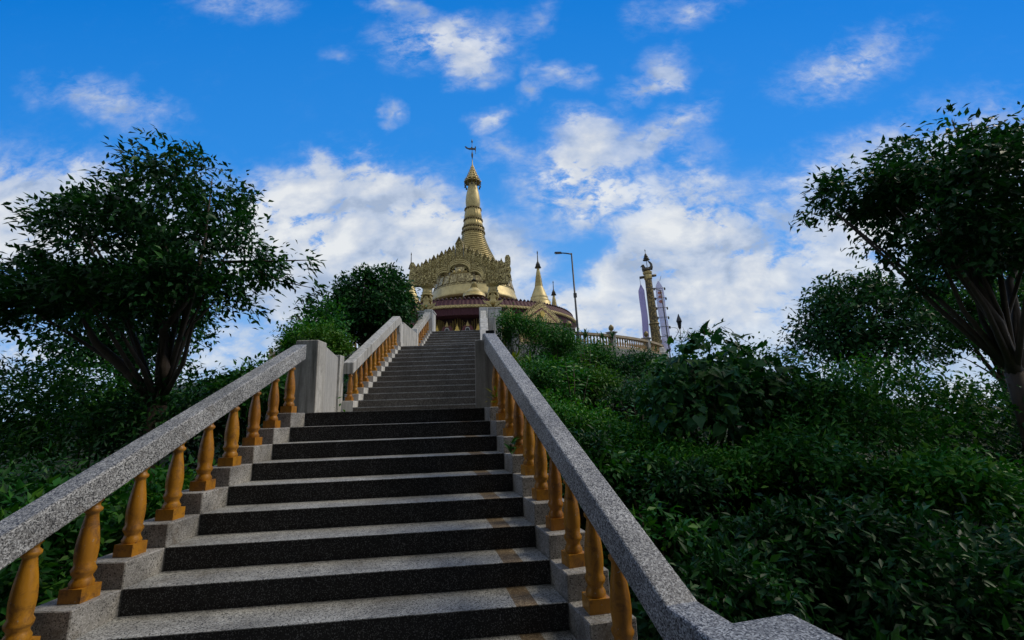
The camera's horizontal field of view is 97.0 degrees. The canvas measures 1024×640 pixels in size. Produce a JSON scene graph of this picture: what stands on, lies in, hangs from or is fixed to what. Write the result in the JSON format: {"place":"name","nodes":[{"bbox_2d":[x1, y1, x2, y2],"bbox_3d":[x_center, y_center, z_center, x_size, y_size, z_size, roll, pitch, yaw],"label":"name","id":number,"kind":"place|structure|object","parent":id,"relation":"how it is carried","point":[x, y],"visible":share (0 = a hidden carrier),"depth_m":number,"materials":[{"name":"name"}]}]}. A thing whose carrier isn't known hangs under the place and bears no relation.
{"place":"outdoors","nodes":[
{"label":"outdoors","id":0,"kind":"place"},
{"bbox_2d":[1,365,1022,639],"bbox_3d":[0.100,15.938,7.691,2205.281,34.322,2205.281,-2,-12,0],"label":"ground","id":1,"kind":"structure","parent":0,"point":[535,437],"depth_m":10.32,"materials":[{"name":"green plant"}]},
{"bbox_2d":[0,339,112,475],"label":"shrub","id":2,"kind":"object","parent":1,"relation":"on","point":[3,374],"visible":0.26,"depth_m":8.25,"materials":[{"name":"green plant"}]},
{"bbox_2d":[0,439,116,601],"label":"shrub","id":3,"kind":"object","parent":1,"relation":"on","point":[10,481],"visible":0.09,"depth_m":4.95,"materials":[{"name":"green plant"}]},
{"bbox_2d":[0,473,123,639],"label":"shrub","id":4,"kind":"object","parent":1,"relation":"on","point":[54,579],"visible":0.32,"depth_m":3.58,"materials":[{"name":"green plant"}]},
{"bbox_2d":[0,336,194,482],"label":"shrub","id":5,"kind":"object","parent":1,"relation":"on","point":[74,390],"visible":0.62,"depth_m":7.67,"materials":[{"name":"green plant"}]},
{"bbox_2d":[5,229,231,388],"bbox_3d":[-12.145,0.181,14.241,6.209,6.129,5.147,-2,-12,0],"label":"broadleaf tree","id":6,"kind":"object","parent":1,"relation":"on","point":[149,350],"visible":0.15,"depth_m":13.34,"materials":[{"name":"green plant"}]},
{"bbox_2d":[64,455,217,560],"bbox_3d":[-3.589,2.435,4.639,1.709,2.081,1.683,-7,-13,23],"label":"shrub","id":7,"kind":"object","parent":1,"relation":"on","point":[155,489],"visible":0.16,"depth_m":4.49,"materials":[{"name":"green plant"}]},
{"bbox_2d":[44,360,262,480],"bbox_3d":[-6.006,2.054,8.062,2.784,2.703,3.204,-11,-15,36],"label":"shrub","id":8,"kind":"object","parent":1,"relation":"on","point":[181,406],"visible":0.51,"depth_m":7.43,"materials":[{"name":"green plant"}]},
{"bbox_2d":[0,123,328,484],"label":"broadleaf tree","id":9,"kind":"object","parent":1,"relation":"on","point":[166,264],"visible":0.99,"depth_m":7.35,"materials":[{"name":"green plant"}]},
{"bbox_2d":[191,348,344,436],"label":"shrub","id":10,"kind":"object","parent":1,"relation":"on","point":[236,375],"visible":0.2,"depth_m":8.28,"materials":[{"name":"green plant"}]},
{"bbox_2d":[261,315,349,355],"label":"shrub","id":11,"kind":"object","parent":1,"relation":"on","point":[286,341],"visible":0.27,"depth_m":11.07,"materials":[{"name":"green plant"}]},
{"bbox_2d":[259,290,352,346],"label":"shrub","id":12,"kind":"object","parent":1,"relation":"on","point":[319,316],"visible":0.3,"depth_m":13.42,"materials":[{"name":"green plant"}]},
{"bbox_2d":[290,320,358,360],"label":"shrub","id":13,"kind":"object","parent":1,"relation":"on","point":[338,343],"visible":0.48,"depth_m":10.72,"materials":[{"name":"green plant"}]},
{"bbox_2d":[302,259,426,364],"bbox_3d":[-5.731,0.029,17.753,4.587,4.721,3.730,-2,-12,0],"label":"broadleaf tree","id":14,"kind":"object","parent":1,"relation":"on","point":[377,301],"visible":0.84,"depth_m":17.17,"materials":[{"name":"green plant"}]},
{"bbox_2d":[402,322,416,345],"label":"landing wall","id":15,"kind":"structure","parent":1,"relation":"on","point":[409,336],"depth_m":15.23,"materials":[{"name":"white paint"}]},
{"bbox_2d":[353,344,475,410],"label":"staircase","id":16,"kind":"structure","parent":1,"relation":"on","point":[427,377],"depth_m":11.12,"materials":[{"name":"grey stone"}]},
{"bbox_2d":[341,316,402,411],"bbox_3d":[-3.556,2.109,11.867,0.316,5.310,4.400,-2,-12,0],"label":"balustrade","id":17,"kind":"object","parent":16,"relation":"on","point":[361,383],"visible":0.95,"depth_m":11.31,"materials":[{"name":"speckled grey granite"},{"name":"orange-brown varnished wood"}]},
{"bbox_2d":[412,309,432,345],"bbox_3d":[-3.594,1.357,17.920,0.370,4.300,3.058,-2,-12,0],"label":"balustrade","id":18,"kind":"object","parent":16,"relation":"on","point":[422,328],"visible":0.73,"depth_m":18.45,"materials":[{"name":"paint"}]},
{"bbox_2d":[424,330,479,345],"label":"staircase","id":19,"kind":"structure","parent":16,"relation":"on","point":[453,337],"depth_m":18.43,"materials":[{"name":"grey stone"}]},
{"bbox_2d":[479,307,487,330],"bbox_3d":[-1.116,1.294,18.046,0.367,4.320,2.844,-1,-12,-3],"label":"balustrade","id":20,"kind":"object","parent":16,"relation":"on","point":[483,311],"visible":0.06,"depth_m":19.61,"materials":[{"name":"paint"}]},
{"bbox_2d":[480,318,487,339],"bbox_3d":[-0.664,2.052,11.703,0.316,5.176,4.060,-1,-12,-4],"label":"balustrade","id":21,"kind":"object","parent":16,"relation":"on","point":[483,325],"visible":0.03,"depth_m":13.08,"materials":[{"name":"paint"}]},
{"bbox_2d":[488,317,495,333],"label":"landing wall","id":22,"kind":"structure","parent":1,"relation":"on","point":[491,324],"depth_m":14.18,"materials":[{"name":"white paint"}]},
{"bbox_2d":[0,351,1023,639],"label":"undergrowth","id":23,"kind":"object","parent":1,"relation":"on","point":[838,625],"visible":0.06,"depth_m":5.40,"materials":[{"name":"green plant"}]},
{"bbox_2d":[486,302,557,373],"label":"shrub","id":24,"kind":"object","parent":1,"relation":"on","point":[510,329],"visible":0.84,"depth_m":14.96,"materials":[{"name":"green plant"}]},
{"bbox_2d":[520,350,537,373],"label":"strap plant","id":25,"kind":"object","parent":1,"relation":"on","point":[528,358],"visible":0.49,"depth_m":11.31,"materials":[{"name":"green plant"}]},
{"bbox_2d":[516,354,578,404],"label":"shrub","id":26,"kind":"object","parent":1,"relation":"on","point":[541,376],"visible":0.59,"depth_m":9.86,"materials":[{"name":"green plant"}]},
{"bbox_2d":[518,317,591,362],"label":"shrub","id":27,"kind":"object","parent":1,"relation":"on","point":[559,343],"visible":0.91,"depth_m":14.35,"materials":[{"name":"green plant"}]},
{"bbox_2d":[523,351,603,407],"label":"shrub","id":28,"kind":"object","parent":1,"relation":"on","point":[584,375],"visible":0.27,"depth_m":11.22,"materials":[{"name":"green plant"}]},
{"bbox_2d":[523,385,608,438],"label":"shrub","id":29,"kind":"object","parent":1,"relation":"on","point":[562,409],"visible":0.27,"depth_m":8.42,"materials":[{"name":"green plant"}]},
{"bbox_2d":[554,252,579,341],"bbox_3d":[3.115,-1.062,25.413,1.070,5.860,0.200,-3,-12,0],"label":"street lamp","id":30,"kind":"object","parent":1,"relation":"on","point":[575,297],"visible":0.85,"depth_m":25.42,"materials":[{"name":"metal"}]},
{"bbox_2d":[552,361,597,406],"bbox_3d":[1.399,1.917,10.334,0.818,1.931,1.158,-12,-16,41],"label":"sapling","id":31,"kind":"object","parent":1,"relation":"on","point":[574,384],"visible":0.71,"depth_m":10.32,"materials":[{"name":"green plant"}]},
{"bbox_2d":[580,329,588,343],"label":"agave","id":32,"kind":"object","parent":1,"relation":"on","point":[585,333],"visible":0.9,"depth_m":25.65,"materials":[{"name":"green plant"}]},
{"bbox_2d":[546,416,626,525],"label":"shrub","id":33,"kind":"object","parent":1,"relation":"on","point":[590,439],"visible":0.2,"depth_m":6.70,"materials":[{"name":"green plant"}]},
{"bbox_2d":[577,344,601,370],"bbox_3d":[2.161,1.577,12.943,0.528,1.856,1.078,-12,-15,39],"label":"sapling","id":34,"kind":"object","parent":1,"relation":"on","point":[584,355],"visible":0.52,"depth_m":13.08,"materials":[{"name":"green plant"}]},
{"bbox_2d":[514,344,665,362],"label":"retaining wall","id":35,"kind":"structure","parent":1,"relation":"on","point":[623,350],"depth_m":24.65,"materials":[{"name":"grey stone"}]},
{"bbox_2d":[512,321,574,350],"bbox_3d":[1.692,0.830,25.071,3.762,1.755,0.566,2,-12,-18],"label":"terrace balustrade","id":36,"kind":"object","parent":35,"relation":"on","point":[518,340],"visible":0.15,"depth_m":24.55,"materials":[{"name":"beige stone"}]},
{"bbox_2d":[568,321,663,353],"bbox_3d":[8.443,1.772,30.600,2.330,1.755,15.121,-11,-15,38],"label":"terrace balustrade","id":37,"kind":"object","parent":35,"relation":"on","point":[645,339],"visible":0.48,"depth_m":27.76,"materials":[{"name":"beige stone"}]},
{"bbox_2d":[551,331,632,373],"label":"shrub","id":38,"kind":"object","parent":1,"relation":"on","point":[603,351],"visible":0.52,"depth_m":16.87,"materials":[{"name":"green plant"}]},
{"bbox_2d":[563,355,631,414],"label":"shrub","id":39,"kind":"object","parent":1,"relation":"on","point":[602,379],"visible":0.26,"depth_m":11.70,"materials":[{"name":"green plant"}]},
{"bbox_2d":[557,398,640,450],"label":"shrub","id":40,"kind":"object","parent":1,"relation":"on","point":[606,421],"visible":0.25,"depth_m":8.54,"materials":[{"name":"green plant"}]},
{"bbox_2d":[607,331,614,354],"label":"agave","id":41,"kind":"object","parent":1,"relation":"on","point":[612,335],"visible":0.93,"depth_m":26.49,"materials":[{"name":"green plant"}]},
{"bbox_2d":[580,440,675,505],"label":"shrub","id":42,"kind":"object","parent":1,"relation":"on","point":[611,470],"visible":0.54,"depth_m":6.33,"materials":[{"name":"green plant"}]},
{"bbox_2d":[617,398,650,429],"bbox_3d":[2.512,2.382,9.116,0.825,1.608,0.748,-2,-12,0],"label":"sapling","id":43,"kind":"object","parent":1,"relation":"on","point":[635,415],"visible":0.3,"depth_m":9.20,"materials":[{"name":"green plant"}]},
{"bbox_2d":[604,340,667,378],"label":"shrub","id":44,"kind":"object","parent":1,"relation":"on","point":[636,362],"visible":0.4,"depth_m":16.95,"materials":[{"name":"green plant"}]},
{"bbox_2d":[593,372,680,423],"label":"shrub","id":45,"kind":"object","parent":1,"relation":"on","point":[630,397],"visible":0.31,"depth_m":11.22,"materials":[{"name":"green plant"}]},
{"bbox_2d":[605,411,698,463],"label":"shrub","id":46,"kind":"object","parent":1,"relation":"on","point":[626,440],"visible":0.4,"depth_m":7.81,"materials":[{"name":"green plant"}]},
{"bbox_2d":[625,483,682,551],"bbox_3d":[1.812,2.767,5.858,1.179,1.238,0.602,-2,-12,0],"label":"sapling","id":47,"kind":"object","parent":1,"relation":"on","point":[664,529],"visible":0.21,"depth_m":5.82,"materials":[{"name":"green plant"}]},
{"bbox_2d":[646,287,670,356],"bbox_3d":[10.226,0.193,31.669,1.236,5.305,0.200,-5,-12,14],"label":"utility pole","id":48,"kind":"object","parent":1,"relation":"on","point":[664,316],"visible":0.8,"depth_m":31.67,"materials":[{"name":"metal"}]},
{"bbox_2d":[628,483,717,565],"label":"shrub","id":49,"kind":"object","parent":1,"relation":"on","point":[651,521],"visible":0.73,"depth_m":4.86,"materials":[{"name":"green plant"}]},
{"bbox_2d":[611,445,735,556],"bbox_3d":[2.124,2.584,6.189,1.741,1.689,1.546,-7,-13,22],"label":"shrub","id":50,"kind":"object","parent":1,"relation":"on","point":[695,485],"visible":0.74,"depth_m":5.90,"materials":[{"name":"green plant"}]},
{"bbox_2d":[676,314,681,343],"bbox_3d":[5.593,0.925,14.897,0.197,2.300,0.171,-2,-12,0],"label":"garden lantern","id":51,"kind":"object","parent":1,"relation":"on","point":[679,321],"visible":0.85,"depth_m":15.02,"materials":[{"name":"black paint"}]},
{"bbox_2d":[630,425,751,502],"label":"shrub","id":52,"kind":"object","parent":1,"relation":"on","point":[699,442],"visible":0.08,"depth_m":7.46,"materials":[{"name":"green plant"}]},
{"bbox_2d":[646,429,812,523],"bbox_3d":[3.083,2.477,6.714,2.359,1.705,2.120,-2,-12,0],"label":"shrub","id":53,"kind":"object","parent":1,"relation":"on","point":[712,458],"visible":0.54,"depth_m":6.38,"materials":[{"name":"green plant"}]},
{"bbox_2d":[631,528,828,639],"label":"shrub","id":54,"kind":"object","parent":1,"relation":"on","point":[723,585],"visible":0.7,"depth_m":3.98,"materials":[{"name":"green plant"}]},
{"bbox_2d":[623,319,841,481],"bbox_3d":[4.136,1.602,8.395,4.316,3.246,2.916,-2,-12,0],"label":"shrub","id":55,"kind":"object","parent":1,"relation":"on","point":[724,384],"visible":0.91,"depth_m":7.83,"materials":[{"name":"green plant"}]},
{"bbox_2d":[670,486,879,610],"bbox_3d":[2.765,2.566,4.896,2.106,1.440,1.770,-2,-12,0],"label":"shrub","id":56,"kind":"object","parent":1,"relation":"on","point":[793,562],"visible":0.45,"depth_m":4.75,"materials":[{"name":"green plant"}]},
{"bbox_2d":[716,413,910,523],"bbox_3d":[4.221,2.318,6.601,2.218,1.943,2.492,8,-16,-41],"label":"shrub","id":57,"kind":"object","parent":1,"relation":"on","point":[819,466],"visible":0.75,"depth_m":6.29,"materials":[{"name":"green plant"}]},
{"bbox_2d":[713,346,915,504],"bbox_3d":[5.211,1.907,8.118,3.150,2.846,3.053,-11,-15,37],"label":"shrub","id":58,"kind":"object","parent":1,"relation":"on","point":[819,400],"visible":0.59,"depth_m":7.51,"materials":[{"name":"green plant"}]},
{"bbox_2d":[802,612,931,639],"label":"shrub","id":59,"kind":"object","parent":1,"relation":"on","point":[895,634],"visible":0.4,"depth_m":3.13,"materials":[{"name":"green plant"}]},
{"bbox_2d":[769,263,978,402],"bbox_3d":[13.315,0.689,16.878,6.975,5.555,4.987,-4,-12,11],"label":"broadleaf tree","id":60,"kind":"object","parent":1,"relation":"on","point":[838,317],"visible":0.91,"depth_m":16.11,"materials":[{"name":"green plant"}]},
{"bbox_2d":[783,483,1023,639],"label":"shrub","id":61,"kind":"object","parent":1,"relation":"on","point":[899,562],"visible":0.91,"depth_m":4.09,"materials":[{"name":"green plant"}]},
{"bbox_2d":[788,99,1023,452],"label":"broadleaf tree","id":62,"kind":"object","parent":1,"relation":"on","point":[976,167],"visible":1,"depth_m":7.61,"materials":[{"name":"green plant"}]},
{"bbox_2d":[802,340,1022,467],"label":"shrub","id":63,"kind":"object","parent":1,"relation":"on","point":[937,393],"visible":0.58,"depth_m":7.77,"materials":[{"name":"green plant"}]},
{"bbox_2d":[841,438,1023,550],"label":"shrub","id":64,"kind":"object","parent":1,"relation":"on","point":[939,482],"visible":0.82,"depth_m":5.49,"materials":[{"name":"green plant"}]},
{"bbox_2d":[881,366,1023,493],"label":"shrub","id":65,"kind":"object","parent":1,"relation":"on","point":[1007,441],"visible":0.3,"depth_m":8.28,"materials":[{"name":"green plant"}]},
{"bbox_2d":[900,248,1023,427],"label":"broadleaf tree","id":66,"kind":"object","parent":1,"relation":"on","point":[969,305],"visible":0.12,"depth_m":17.35,"materials":[{"name":"green plant"}]},
{"bbox_2d":[942,497,1023,638],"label":"shrub","id":67,"kind":"object","parent":1,"relation":"on","point":[1004,529],"visible":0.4,"depth_m":4.39,"materials":[{"name":"green plant"}]},
{"bbox_2d":[0,0,1023,421],"label":"sky","id":68,"kind":"structure","parent":0,"point":[689,134],"materials":[{"name":"blue"}]},
{"bbox_2d":[512,349,525,362],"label":"strap plant","id":69,"kind":"object","parent":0,"point":[514,355],"visible":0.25,"depth_m":10.67,"materials":[{"name":"green plant"}]},
{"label":"pavement","id":70,"kind":"structure","parent":0,"visible":0},
{"bbox_2d":[410,237,510,337],"bbox_3d":[-2.310,-1.320,20.494,4.600,5.070,0.785,-2,-12,0],"label":"gateway","id":71,"kind":"object","parent":70,"relation":"on","point":[426,275],"visible":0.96,"depth_m":20.48,"materials":[{"name":"gold metal"}]},
{"bbox_2d":[410,140,575,346],"bbox_3d":[-3.570,-6.643,41.370,18.200,22.900,19.500,-2,-12,0],"label":"pagoda","id":72,"kind":"object","parent":70,"relation":"on","point":[453,309],"visible":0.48,"depth_m":37.33,"materials":[{"name":"gold metal"}]},
{"bbox_2d":[408,252,420,302],"bbox_3d":[-7.672,-2.962,34.356,1.542,4.559,1.542,-2,-12,0],"label":"stupa","id":73,"kind":"object","parent":72,"relation":"on","point":[410,290],"visible":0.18,"depth_m":34.01,"materials":[{"name":"gold metal"}]},
{"bbox_2d":[463,275,484,298],"bbox_3d":[-2.804,-2.519,33.441,1.640,1.746,1.640,-2,-12,0],"label":"stupa","id":74,"kind":"object","parent":72,"relation":"on","point":[474,291],"visible":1,"depth_m":32.96,"materials":[{"name":"gold metal"}]},
{"bbox_2d":[529,251,550,303],"bbox_3d":[2.100,-3.135,35.830,1.837,4.947,1.837,-2,-12,0],"label":"stupa","id":75,"kind":"object","parent":72,"relation":"on","point":[539,293],"visible":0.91,"depth_m":35.28,"materials":[{"name":"gold metal"}]},
{"bbox_2d":[551,282,556,305],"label":"stupa","id":76,"kind":"object","parent":72,"relation":"on","point":[553,294],"visible":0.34,"depth_m":44.65,"materials":[{"name":"gold metal"}]},
{"bbox_2d":[639,250,668,357],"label":"column","id":77,"kind":"structure","parent":70,"relation":"on","point":[654,323],"depth_m":32.46,"materials":[{"name":"paint"}]},
{"bbox_2d":[638,283,648,336],"bbox_3d":[9.503,-0.380,32.532,0.552,5.421,0.111,-2,-12,0],"label":"banner","id":78,"kind":"object","parent":77,"relation":"hanging from","point":[643,308],"visible":0.77,"depth_m":32.59,"materials":[{"name":"purple fabric"}]},
{"bbox_2d":[653,277,671,351],"bbox_3d":[10.836,-0.496,32.577,1.014,5.584,0.142,-2,-12,0],"label":"banner","id":79,"kind":"object","parent":77,"relation":"hanging from","point":[659,307],"visible":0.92,"depth_m":32.60,"materials":[{"name":"purple fabric"}]},
{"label":"path","id":80,"kind":"structure","parent":0,"visible":0},
{"bbox_2d":[73,408,576,639],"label":"staircase","id":81,"kind":"structure","parent":80,"relation":"on","point":[389,525],"depth_m":3.37,"materials":[{"name":"stone"}]},
{"bbox_2d":[0,344,306,639],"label":"balustrade","id":82,"kind":"object","parent":81,"relation":"on","point":[89,598],"visible":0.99,"depth_m":3.12,"materials":[{"name":"stone"}]},
{"bbox_2d":[293,340,343,412],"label":"landing wall","id":83,"kind":"structure","parent":81,"relation":"on","point":[318,372],"depth_m":5.86,"materials":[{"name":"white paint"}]},
{"bbox_2d":[475,333,842,639],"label":"balustrade","id":84,"kind":"object","parent":81,"relation":"on","point":[568,547],"visible":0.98,"depth_m":2.84,"materials":[{"name":"stone"}]},
{"bbox_2d":[486,386,497,402],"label":"fern","id":85,"kind":"object","parent":84,"relation":"on","point":[489,390],"visible":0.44,"depth_m":5.53,"materials":[{"name":"green plant"}]},
{"bbox_2d":[495,437,521,453],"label":"weed","id":86,"kind":"object","parent":84,"relation":"on","point":[510,447],"visible":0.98,"depth_m":4.39,"materials":[{"name":"green plant"}]},
{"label":"retaining wall","id":87,"kind":"object","parent":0,"visible":0},
{"bbox_2d":[267,320,417,359],"bbox_3d":[-11.519,1.746,27.452,15.046,1.755,2.312,-9,-14,32],"label":"terrace balustrade","id":88,"kind":"object","parent":87,"relation":"on","point":[272,354],"visible":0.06,"depth_m":29.50,"materials":[{"name":"beige stone"}]}
]}

